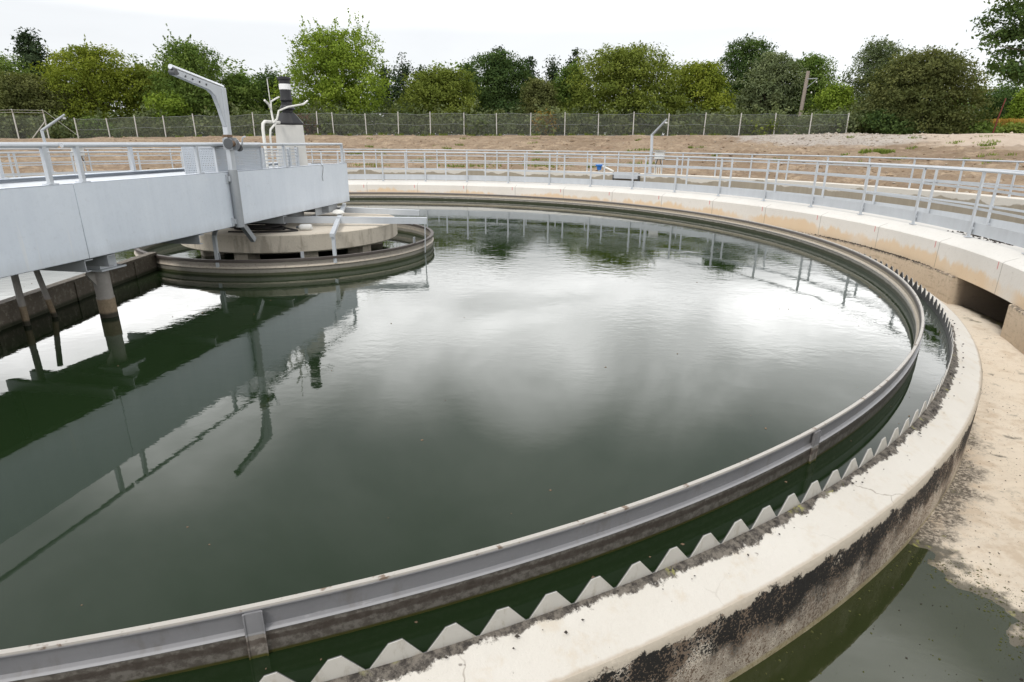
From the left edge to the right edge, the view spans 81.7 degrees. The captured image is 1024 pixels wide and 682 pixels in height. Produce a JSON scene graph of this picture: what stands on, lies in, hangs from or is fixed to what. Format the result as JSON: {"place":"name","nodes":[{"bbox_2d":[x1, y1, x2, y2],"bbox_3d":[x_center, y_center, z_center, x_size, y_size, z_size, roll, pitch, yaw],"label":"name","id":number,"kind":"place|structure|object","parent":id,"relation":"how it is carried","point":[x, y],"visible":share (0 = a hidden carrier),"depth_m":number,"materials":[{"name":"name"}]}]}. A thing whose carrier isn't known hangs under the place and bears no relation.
{"place":"outdoors","nodes":[
{"label":"outdoors","id":0,"kind":"place"},
{"bbox_2d":[262,147,299,167],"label":"bar gate","id":1,"kind":"structure","parent":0,"point":[289,155],"depth_m":10.50,"materials":[{"name":"metal"}]},
{"bbox_2d":[0,199,948,681],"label":"tank water","id":2,"kind":"structure","parent":0,"point":[176,445],"depth_m":4.70,"materials":[{"name":"green liquid"}]},
{"bbox_2d":[134,224,433,275],"bbox_3d":[-4.292,-1.772,11.777,5.450,0.900,5.450,0,19,0],"label":"stilling well","id":3,"kind":"object","parent":2,"relation":"in","point":[302,265],"visible":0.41,"depth_m":9.39,"materials":[{"name":"metal"}]},
{"bbox_2d":[0,252,157,330],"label":"scum board","id":4,"kind":"object","parent":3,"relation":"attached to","point":[62,293],"visible":0.63,"depth_m":7.50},
{"bbox_2d":[212,203,426,266],"bbox_3d":[-3.144,-1.996,10.858,3.155,0.776,3.802,0,19,0],"label":"skimmer frame","id":5,"kind":"object","parent":3,"relation":"attached to","point":[339,218],"visible":0.91,"depth_m":10.78,"materials":[{"name":"metal"}]},
{"bbox_2d":[181,212,397,259],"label":"slab","id":6,"kind":"structure","parent":2,"relation":"in","point":[352,238],"depth_m":10.10,"materials":[{"name":"beige concrete"}]},
{"bbox_2d":[228,223,297,232],"bbox_3d":[-4.284,-1.957,10.170,1.274,0.126,0.621,0,19,0],"label":"cable coil","id":7,"kind":"object","parent":6,"relation":"on","point":[270,226],"visible":0.73,"depth_m":10.08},
{"bbox_2d":[296,224,312,229],"bbox_3d":[-3.589,-1.964,10.220,0.269,0.110,0.110,-2,19,-7],"label":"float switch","id":8,"kind":"object","parent":6,"relation":"on","point":[305,227],"visible":1,"depth_m":10.18,"materials":[{"name":"plastic"}]},
{"bbox_2d":[0,192,924,681],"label":"scum baffle","id":9,"kind":"object","parent":2,"relation":"in","point":[196,642],"visible":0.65,"depth_m":2.68,"materials":[{"name":"grey metal"}]},
{"bbox_2d":[0,133,1023,197],"bbox_3d":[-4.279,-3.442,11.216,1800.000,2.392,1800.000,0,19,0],"label":"ground","id":10,"kind":"structure","parent":0,"point":[1013,144],"depth_m":34.29,"materials":[{"name":"brown soil"}]},
{"bbox_2d":[0,51,34,137],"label":"broadleaf tree","id":11,"kind":"object","parent":10,"relation":"on","point":[9,65],"visible":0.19,"depth_m":59.92,"materials":[{"name":"green plant"}]},
{"bbox_2d":[0,109,76,138],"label":"tall fence","id":12,"kind":"object","parent":10,"relation":"on","point":[16,126],"visible":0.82,"depth_m":53.48,"materials":[{"name":"grey metal"}]},
{"bbox_2d":[0,69,83,138],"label":"broadleaf tree","id":13,"kind":"object","parent":10,"relation":"on","point":[23,88],"visible":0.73,"depth_m":57.32,"materials":[{"name":"green plant"}]},
{"bbox_2d":[5,26,80,110],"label":"pine tree","id":14,"kind":"object","parent":10,"relation":"on","point":[27,48],"visible":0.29,"depth_m":64.37,"materials":[{"name":"green plant"}]},
{"bbox_2d":[28,34,153,136],"bbox_3d":[-43.199,-25.615,60.695,11.763,10.365,10.273,0,19,0],"label":"broadleaf tree","id":15,"kind":"object","parent":10,"relation":"on","point":[84,67],"visible":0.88,"depth_m":59.29,"materials":[{"name":"green plant"}]},
{"bbox_2d":[74,113,124,137],"bbox_3d":[-38.174,-19.743,55.028,3.916,2.701,3.427,0,19,0],"label":"bush","id":16,"kind":"object","parent":10,"relation":"on","point":[93,127],"visible":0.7,"depth_m":54.37,"materials":[{"name":"green plant"}]},
{"bbox_2d":[113,57,166,122],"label":"broadleaf tree","id":17,"kind":"object","parent":10,"relation":"on","point":[142,73],"visible":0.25,"depth_m":62.23,"materials":[{"name":"green plant"}]},
{"bbox_2d":[139,90,194,136],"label":"broadleaf tree","id":18,"kind":"object","parent":10,"relation":"on","point":[176,101],"visible":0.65,"depth_m":56.62,"materials":[{"name":"green plant"}]},
{"bbox_2d":[134,23,237,134],"bbox_3d":[-32.390,-25.708,59.529,9.208,10.838,8.731,0,19,0],"label":"broadleaf tree","id":19,"kind":"object","parent":10,"relation":"on","point":[189,58],"visible":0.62,"depth_m":57.99,"materials":[{"name":"green plant"}]},
{"bbox_2d":[213,70,269,133],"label":"broadleaf tree","id":20,"kind":"object","parent":10,"relation":"on","point":[247,94],"visible":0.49,"depth_m":61.02,"materials":[{"name":"green plant"}]},
{"bbox_2d":[251,64,298,118],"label":"broadleaf tree","id":21,"kind":"object","parent":10,"relation":"on","point":[270,77],"visible":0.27,"depth_m":63.52,"materials":[{"name":"green plant"}]},
{"bbox_2d":[295,113,321,134],"bbox_3d":[-19.250,-19.943,54.724,3.526,2.376,3.093,0,19,0],"label":"bush","id":22,"kind":"object","parent":10,"relation":"on","point":[308,130],"visible":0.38,"depth_m":54.28,"materials":[{"name":"green plant"}]},
{"bbox_2d":[264,8,395,134],"bbox_3d":[-17.830,-26.149,58.782,13.160,11.725,11.788,0,19,0],"label":"broadleaf tree","id":23,"kind":"object","parent":10,"relation":"on","point":[334,58],"visible":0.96,"depth_m":56.68,"materials":[{"name":"green plant"}]},
{"bbox_2d":[370,61,394,119],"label":"pine tree","id":24,"kind":"object","parent":10,"relation":"on","point":[384,71],"visible":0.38,"depth_m":85.90,"materials":[{"name":"green plant"}]},
{"bbox_2d":[388,52,413,123],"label":"pine tree","id":25,"kind":"object","parent":10,"relation":"on","point":[406,70],"visible":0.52,"depth_m":85.51,"materials":[{"name":"green plant"}]},
{"bbox_2d":[408,64,426,102],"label":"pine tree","id":26,"kind":"object","parent":10,"relation":"on","point":[420,67],"visible":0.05,"depth_m":85.49,"materials":[{"name":"green plant"}]},
{"bbox_2d":[388,62,481,134],"bbox_3d":[-7.597,-23.471,58.209,9.720,7.302,8.356,0,19,0],"label":"broadleaf tree","id":27,"kind":"object","parent":10,"relation":"on","point":[443,86],"visible":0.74,"depth_m":56.73,"materials":[{"name":"green plant"}]},
{"bbox_2d":[120,132,773,137],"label":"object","id":28,"kind":"structure","parent":10,"relation":"on","point":[381,133],"depth_m":53.41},
{"bbox_2d":[74,111,849,137],"bbox_3d":[-4.604,-19.147,53.367,69.504,3.140,0.088,0,19,0],"label":"fence","id":29,"kind":"object","parent":10,"relation":"on","point":[365,118],"visible":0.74,"depth_m":53.29,"materials":[{"name":"metal"}]},
{"bbox_2d":[462,62,480,106],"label":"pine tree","id":30,"kind":"object","parent":10,"relation":"on","point":[469,81],"visible":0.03,"depth_m":85.98,"materials":[{"name":"green plant"}]},
{"bbox_2d":[0,96,990,138],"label":"undergrowth","id":31,"kind":"object","parent":10,"relation":"on","point":[54,130],"visible":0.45,"depth_m":54.97,"materials":[{"name":"green plant"}]},
{"bbox_2d":[349,160,641,167],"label":"weeds","id":32,"kind":"object","parent":10,"relation":"on","point":[450,165],"visible":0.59,"depth_m":31.73,"materials":[{"name":"green plant"}]},
{"bbox_2d":[491,46,507,95],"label":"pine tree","id":33,"kind":"object","parent":10,"relation":"on","point":[501,47],"visible":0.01,"depth_m":84.93,"materials":[{"name":"green plant"}]},
{"bbox_2d":[460,48,549,135],"bbox_3d":[-0.517,-26.325,63.584,10.140,9.444,9.824,0,19,0],"label":"broadleaf tree","id":34,"kind":"object","parent":10,"relation":"on","point":[504,68],"visible":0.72,"depth_m":61.89,"materials":[{"name":"green plant"}]},
{"bbox_2d":[4,53,1023,135],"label":"distant wood","id":35,"kind":"object","parent":10,"relation":"on","point":[287,74],"depth_m":94.61,"materials":[{"name":"green plant"}]},
{"bbox_2d":[5,169,1023,223],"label":"wall","id":36,"kind":"structure","parent":10,"relation":"on","point":[1009,202],"depth_m":19.41,"materials":[{"name":"concrete"}]},
{"bbox_2d":[40,114,65,171],"bbox_3d":[-16.598,-7.215,21.589,0.251,2.035,0.949,14,23,36],"label":"mixer davit","id":37,"kind":"object","parent":36,"relation":"on","point":[43,129],"visible":0.81,"depth_m":21.39,"materials":[{"name":"metal"}]},
{"bbox_2d":[71,148,86,170],"bbox_3d":[-16.169,-6.797,22.130,0.220,0.915,0.420,17,25,41],"label":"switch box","id":38,"kind":"object","parent":36,"relation":"on","point":[82,154],"visible":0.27,"depth_m":22.12,"materials":[{"name":"metal"}]},
{"bbox_2d":[0,148,1023,196],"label":"ring railing","id":39,"kind":"object","parent":36,"relation":"on","point":[751,161],"visible":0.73,"depth_m":22.52,"materials":[{"name":"metal"}]},
{"bbox_2d":[595,164,613,171],"bbox_3d":[3.926,-7.311,25.017,0.834,0.332,0.320,10,21,27],"label":"valve","id":40,"kind":"object","parent":36,"relation":"on","point":[599,166],"visible":0.92,"depth_m":24.98,"materials":[{"name":"blue paint"}]},
{"bbox_2d":[612,172,639,180],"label":"mixer platform","id":41,"kind":"structure","parent":36,"relation":"attached to","point":[625,177],"depth_m":24.34,"materials":[{"name":"metal"}]},
{"bbox_2d":[646,119,667,173],"bbox_3d":[5.782,-7.756,23.619,0.655,2.091,0.280,14,23,34],"label":"mixer davit","id":42,"kind":"object","parent":36,"relation":"on","point":[651,150],"visible":0.98,"depth_m":23.71,"materials":[{"name":"metal"}]},
{"bbox_2d":[654,150,665,173],"bbox_3d":[5.873,-7.146,23.664,0.420,0.915,0.220,14,23,36],"label":"switch box","id":43,"kind":"object","parent":36,"relation":"on","point":[659,152],"visible":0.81,"depth_m":23.58,"materials":[{"name":"metal"}]},
{"bbox_2d":[517,56,539,102],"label":"pine tree","id":44,"kind":"object","parent":10,"relation":"on","point":[531,58],"visible":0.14,"depth_m":85.24,"materials":[{"name":"green plant"}]},
{"bbox_2d":[513,75,560,131],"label":"broadleaf tree","id":45,"kind":"object","parent":10,"relation":"on","point":[538,92],"visible":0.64,"depth_m":59.23,"materials":[{"name":"green plant"}]},
{"bbox_2d":[531,109,559,133],"bbox_3d":[3.085,-20.175,54.787,2.610,2.402,2.295,0,19,0],"label":"bush","id":46,"kind":"object","parent":10,"relation":"on","point":[552,118],"visible":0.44,"depth_m":54.24,"materials":[{"name":"green plant"}]},
{"bbox_2d":[541,54,561,83],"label":"pine tree","id":47,"kind":"object","parent":10,"relation":"on","point":[552,70],"visible":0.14,"depth_m":85.35,"materials":[{"name":"green plant"}]},
{"bbox_2d":[94,132,1023,195],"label":"earth clods","id":48,"kind":"object","parent":10,"relation":"on","point":[788,176],"visible":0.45,"depth_m":34.35,"materials":[{"name":"brown soil"}]},
{"bbox_2d":[548,58,594,134],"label":"broadleaf tree","id":49,"kind":"object","parent":10,"relation":"on","point":[563,92],"visible":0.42,"depth_m":61.54,"materials":[{"name":"green plant"}]},
{"bbox_2d":[565,47,582,66],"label":"pine tree","id":50,"kind":"object","parent":10,"relation":"on","point":[574,54],"visible":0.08,"depth_m":84.99,"materials":[{"name":"green plant"}]},
{"bbox_2d":[153,132,1021,192],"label":"loose stones","id":51,"kind":"object","parent":10,"relation":"on","point":[861,134],"visible":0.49,"depth_m":38.72,"materials":[{"name":"grey stone"}]},
{"bbox_2d":[555,40,702,134],"bbox_3d":[11.451,-24.933,59.283,14.479,9.401,14.614,-15,24,-38],"label":"broadleaf tree","id":52,"kind":"object","parent":10,"relation":"on","point":[638,72],"visible":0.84,"depth_m":56.61,"materials":[{"name":"green plant"}]},
{"bbox_2d":[348,135,1016,163],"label":"bank weeds","id":53,"kind":"object","parent":10,"relation":"on","point":[955,141],"visible":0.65,"depth_m":33.38,"materials":[{"name":"green plant"}]},
{"bbox_2d":[651,58,739,134],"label":"broadleaf tree","id":54,"kind":"object","parent":10,"relation":"on","point":[707,81],"visible":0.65,"depth_m":58.32,"materials":[{"name":"green plant"}]},
{"bbox_2d":[712,32,778,127],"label":"broadleaf tree","id":55,"kind":"object","parent":10,"relation":"on","point":[744,53],"visible":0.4,"depth_m":64.15,"materials":[{"name":"green plant"}]},
{"bbox_2d":[742,117,787,135],"bbox_3d":[23.338,-19.670,54.779,4.373,1.991,3.999,0,19,0],"label":"bush","id":56,"kind":"object","parent":10,"relation":"on","point":[756,124],"visible":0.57,"depth_m":53.84,"materials":[{"name":"green plant"}]},
{"bbox_2d":[723,50,811,134],"bbox_3d":[27.245,-25.794,62.349,8.800,8.989,7.640,-10,21,-28],"label":"broadleaf tree","id":57,"kind":"object","parent":10,"relation":"on","point":[774,67],"visible":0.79,"depth_m":61.04,"materials":[{"name":"green plant"}]},
{"bbox_2d":[795,71,817,134],"bbox_3d":[28.943,-23.161,58.300,1.370,6.262,0.417,0,19,0],"label":"utility pole","id":58,"kind":"object","parent":10,"relation":"on","point":[807,78],"visible":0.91,"depth_m":57.76,"materials":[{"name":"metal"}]},
{"bbox_2d":[773,51,842,131],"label":"broadleaf tree","id":59,"kind":"object","parent":10,"relation":"on","point":[814,62],"visible":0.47,"depth_m":61.78,"materials":[{"name":"green plant"}]},
{"bbox_2d":[807,82,860,129],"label":"broadleaf tree","id":60,"kind":"object","parent":10,"relation":"on","point":[834,97],"visible":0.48,"depth_m":58.45,"materials":[{"name":"green plant"}]},
{"bbox_2d":[811,109,865,133],"bbox_3d":[30.090,-19.934,54.518,5.167,2.823,4.266,0,19,0],"label":"bush","id":61,"kind":"object","parent":10,"relation":"on","point":[850,120],"visible":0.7,"depth_m":53.91,"materials":[{"name":"green plant"}]},
{"bbox_2d":[836,34,917,110],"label":"broadleaf tree","id":62,"kind":"object","parent":10,"relation":"on","point":[876,54],"visible":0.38,"depth_m":62.88,"materials":[{"name":"green plant"}]},
{"bbox_2d":[858,148,895,154],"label":"grass tuft","id":63,"kind":"object","parent":10,"relation":"on","point":[883,151],"visible":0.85,"depth_m":30.68,"materials":[{"name":"green plant"}]},
{"bbox_2d":[855,109,922,134],"bbox_3d":[33.680,-19.330,53.165,5.552,2.881,4.205,3,19,6],"label":"bush","id":64,"kind":"object","parent":10,"relation":"on","point":[883,126],"visible":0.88,"depth_m":52.23,"materials":[{"name":"green plant"}]},
{"bbox_2d":[842,42,1001,133],"bbox_3d":[37.114,-22.648,55.217,12.646,9.038,12.894,-10,21,-28],"label":"broadleaf tree","id":65,"kind":"object","parent":10,"relation":"on","point":[922,77],"visible":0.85,"depth_m":52.06,"materials":[{"name":"green plant"}]},
{"bbox_2d":[941,118,991,133],"bbox_3d":[40.905,-19.087,53.512,4.212,2.034,3.620,0,19,0],"label":"bush","id":66,"kind":"object","parent":10,"relation":"on","point":[964,127],"visible":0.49,"depth_m":52.57,"materials":[{"name":"green plant"}]},
{"bbox_2d":[957,121,1010,133],"bbox_3d":[41.877,-18.696,52.948,4.476,2.128,3.293,0,19,0],"label":"bush","id":67,"kind":"object","parent":10,"relation":"on","point":[989,128],"visible":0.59,"depth_m":52.19,"materials":[{"name":"green plant"}]},
{"bbox_2d":[964,84,1020,119],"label":"broadleaf tree","id":68,"kind":"object","parent":10,"relation":"on","point":[1002,93],"visible":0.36,"depth_m":70.73,"materials":[{"name":"green plant"}]},
{"bbox_2d":[966,0,1023,87],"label":"broadleaf tree","id":69,"kind":"object","parent":10,"relation":"on","point":[1011,68],"visible":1,"depth_m":40.83,"materials":[{"name":"green plant"}]},
{"bbox_2d":[992,98,1005,132],"bbox_3d":[41.991,-19.158,51.181,0.584,3.413,0.228,0,19,0],"label":"marker post","id":70,"kind":"object","parent":10,"relation":"on","point":[998,116],"visible":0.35,"depth_m":51.09,"materials":[{"name":"brown wood"}]},
{"bbox_2d":[990,117,1023,128],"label":"dry grass","id":71,"kind":"structure","parent":10,"relation":"on","point":[1013,120],"depth_m":56.46,"materials":[{"name":"plant"}]},
{"bbox_2d":[998,121,1023,133],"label":"bush","id":72,"kind":"object","parent":10,"relation":"on","point":[1016,127],"visible":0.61,"depth_m":53.42,"materials":[{"name":"green plant"}]},
{"bbox_2d":[1001,87,1023,118],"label":"broadleaf tree","id":73,"kind":"object","parent":10,"relation":"on","point":[1017,108],"visible":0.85,"depth_m":66.46,"materials":[{"name":"green plant"}]},
{"bbox_2d":[0,0,1023,137],"label":"sky","id":74,"kind":"structure","parent":0,"point":[251,31],"materials":[{"name":"white"}]},
{"bbox_2d":[908,301,1023,646],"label":"channel floor","id":75,"kind":"structure","parent":0,"point":[998,526],"depth_m":4.41,"materials":[{"name":"concrete"}]},
{"bbox_2d":[729,544,1023,681],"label":"puddle water","id":76,"kind":"structure","parent":75,"relation":"on","point":[854,649],"depth_m":3.17,"materials":[{"name":"green liquid"}]},
{"bbox_2d":[756,546,1005,681],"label":"pond scum","id":77,"kind":"object","parent":76,"relation":"on","point":[870,632],"visible":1,"depth_m":3.20,"materials":[{"name":"green plant"}]},
{"bbox_2d":[788,347,1023,681],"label":"channel silt","id":78,"kind":"object","parent":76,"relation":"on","point":[974,541],"visible":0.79,"depth_m":3.88,"materials":[{"name":"brown soil"}]},
{"bbox_2d":[908,558,1023,671],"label":"algae clumps","id":79,"kind":"object","parent":76,"relation":"on","point":[982,598],"visible":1,"depth_m":3.49,"materials":[{"name":"green plant"}]},
{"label":"channel floor","id":80,"kind":"structure","parent":0,"visible":0},
{"bbox_2d":[325,274,982,681],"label":"weir wall","id":81,"kind":"structure","parent":80,"relation":"on","point":[729,610],"depth_m":2.92,"materials":[{"name":"concrete"}]},
{"bbox_2d":[259,247,953,681],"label":"weir plate","id":82,"kind":"object","parent":81,"relation":"on","point":[393,651],"visible":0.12,"depth_m":2.68,"materials":[{"name":"grey metal"}]},
{"bbox_2d":[348,181,1023,353],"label":"launder wall","id":83,"kind":"structure","parent":80,"relation":"on","point":[983,276],"depth_m":11.91,"materials":[{"name":"concrete"}]},
{"bbox_2d":[0,142,349,325],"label":"scraper bridge","id":84,"kind":"structure","parent":83,"relation":"on","point":[90,224],"depth_m":6.88,"materials":[{"name":"metal"}]},
{"bbox_2d":[168,64,245,226],"bbox_3d":[-3.976,-2.519,7.948,0.273,2.072,1.066,3,19,9],"label":"davit crane","id":85,"kind":"object","parent":84,"relation":"on","point":[216,91],"visible":1,"depth_m":8.18,"materials":[{"name":"metal"}]},
{"bbox_2d":[181,146,263,173],"bbox_3d":[-4.290,-2.732,8.898,0.595,0.405,1.230,3,19,8],"label":"guard box","id":86,"kind":"object","parent":84,"relation":"on","point":[209,155],"visible":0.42,"depth_m":8.48,"materials":[{"name":"grey metal"}]},
{"bbox_2d":[261,80,307,167],"bbox_3d":[-4.196,-3.963,10.846,0.324,1.500,1.213,9,21,25],"label":"conduit","id":87,"kind":"object","parent":84,"relation":"on","point":[274,122],"visible":0.92,"depth_m":10.51,"materials":[{"name":"white plastic"}]},
{"bbox_2d":[275,125,307,165],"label":"drive column","id":88,"kind":"structure","parent":84,"relation":"on","point":[289,133],"depth_m":11.11,"materials":[{"name":"metal"}]},
{"bbox_2d":[276,76,303,124],"bbox_3d":[-4.234,-4.499,11.111,0.527,0.840,0.527,11,21,30],"label":"drive motor","id":89,"kind":"object","parent":88,"relation":"on","point":[287,116],"visible":0.93,"depth_m":11.03,"materials":[{"name":"black metal"}]},
{"bbox_2d":[0,151,1023,253],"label":"ring railing","id":90,"kind":"object","parent":83,"relation":"on","point":[971,226],"visible":0.81,"depth_m":16.20,"materials":[{"name":"metal"}]},
{"bbox_2d":[348,180,1023,248],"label":"walkway","id":91,"kind":"structure","parent":83,"relation":"on","point":[697,193],"depth_m":18.68,"materials":[{"name":"concrete"}]},
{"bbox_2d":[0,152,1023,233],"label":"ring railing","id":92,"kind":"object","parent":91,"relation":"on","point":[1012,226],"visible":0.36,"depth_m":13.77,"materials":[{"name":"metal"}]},
{"bbox_2d":[367,230,1012,675],"bbox_3d":[2.022,-0.427,6.806,5.522,0.610,18.765,15,24,38],"label":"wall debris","id":93,"kind":"object","parent":83,"relation":"on","point":[925,414],"depth_m":9.60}
]}

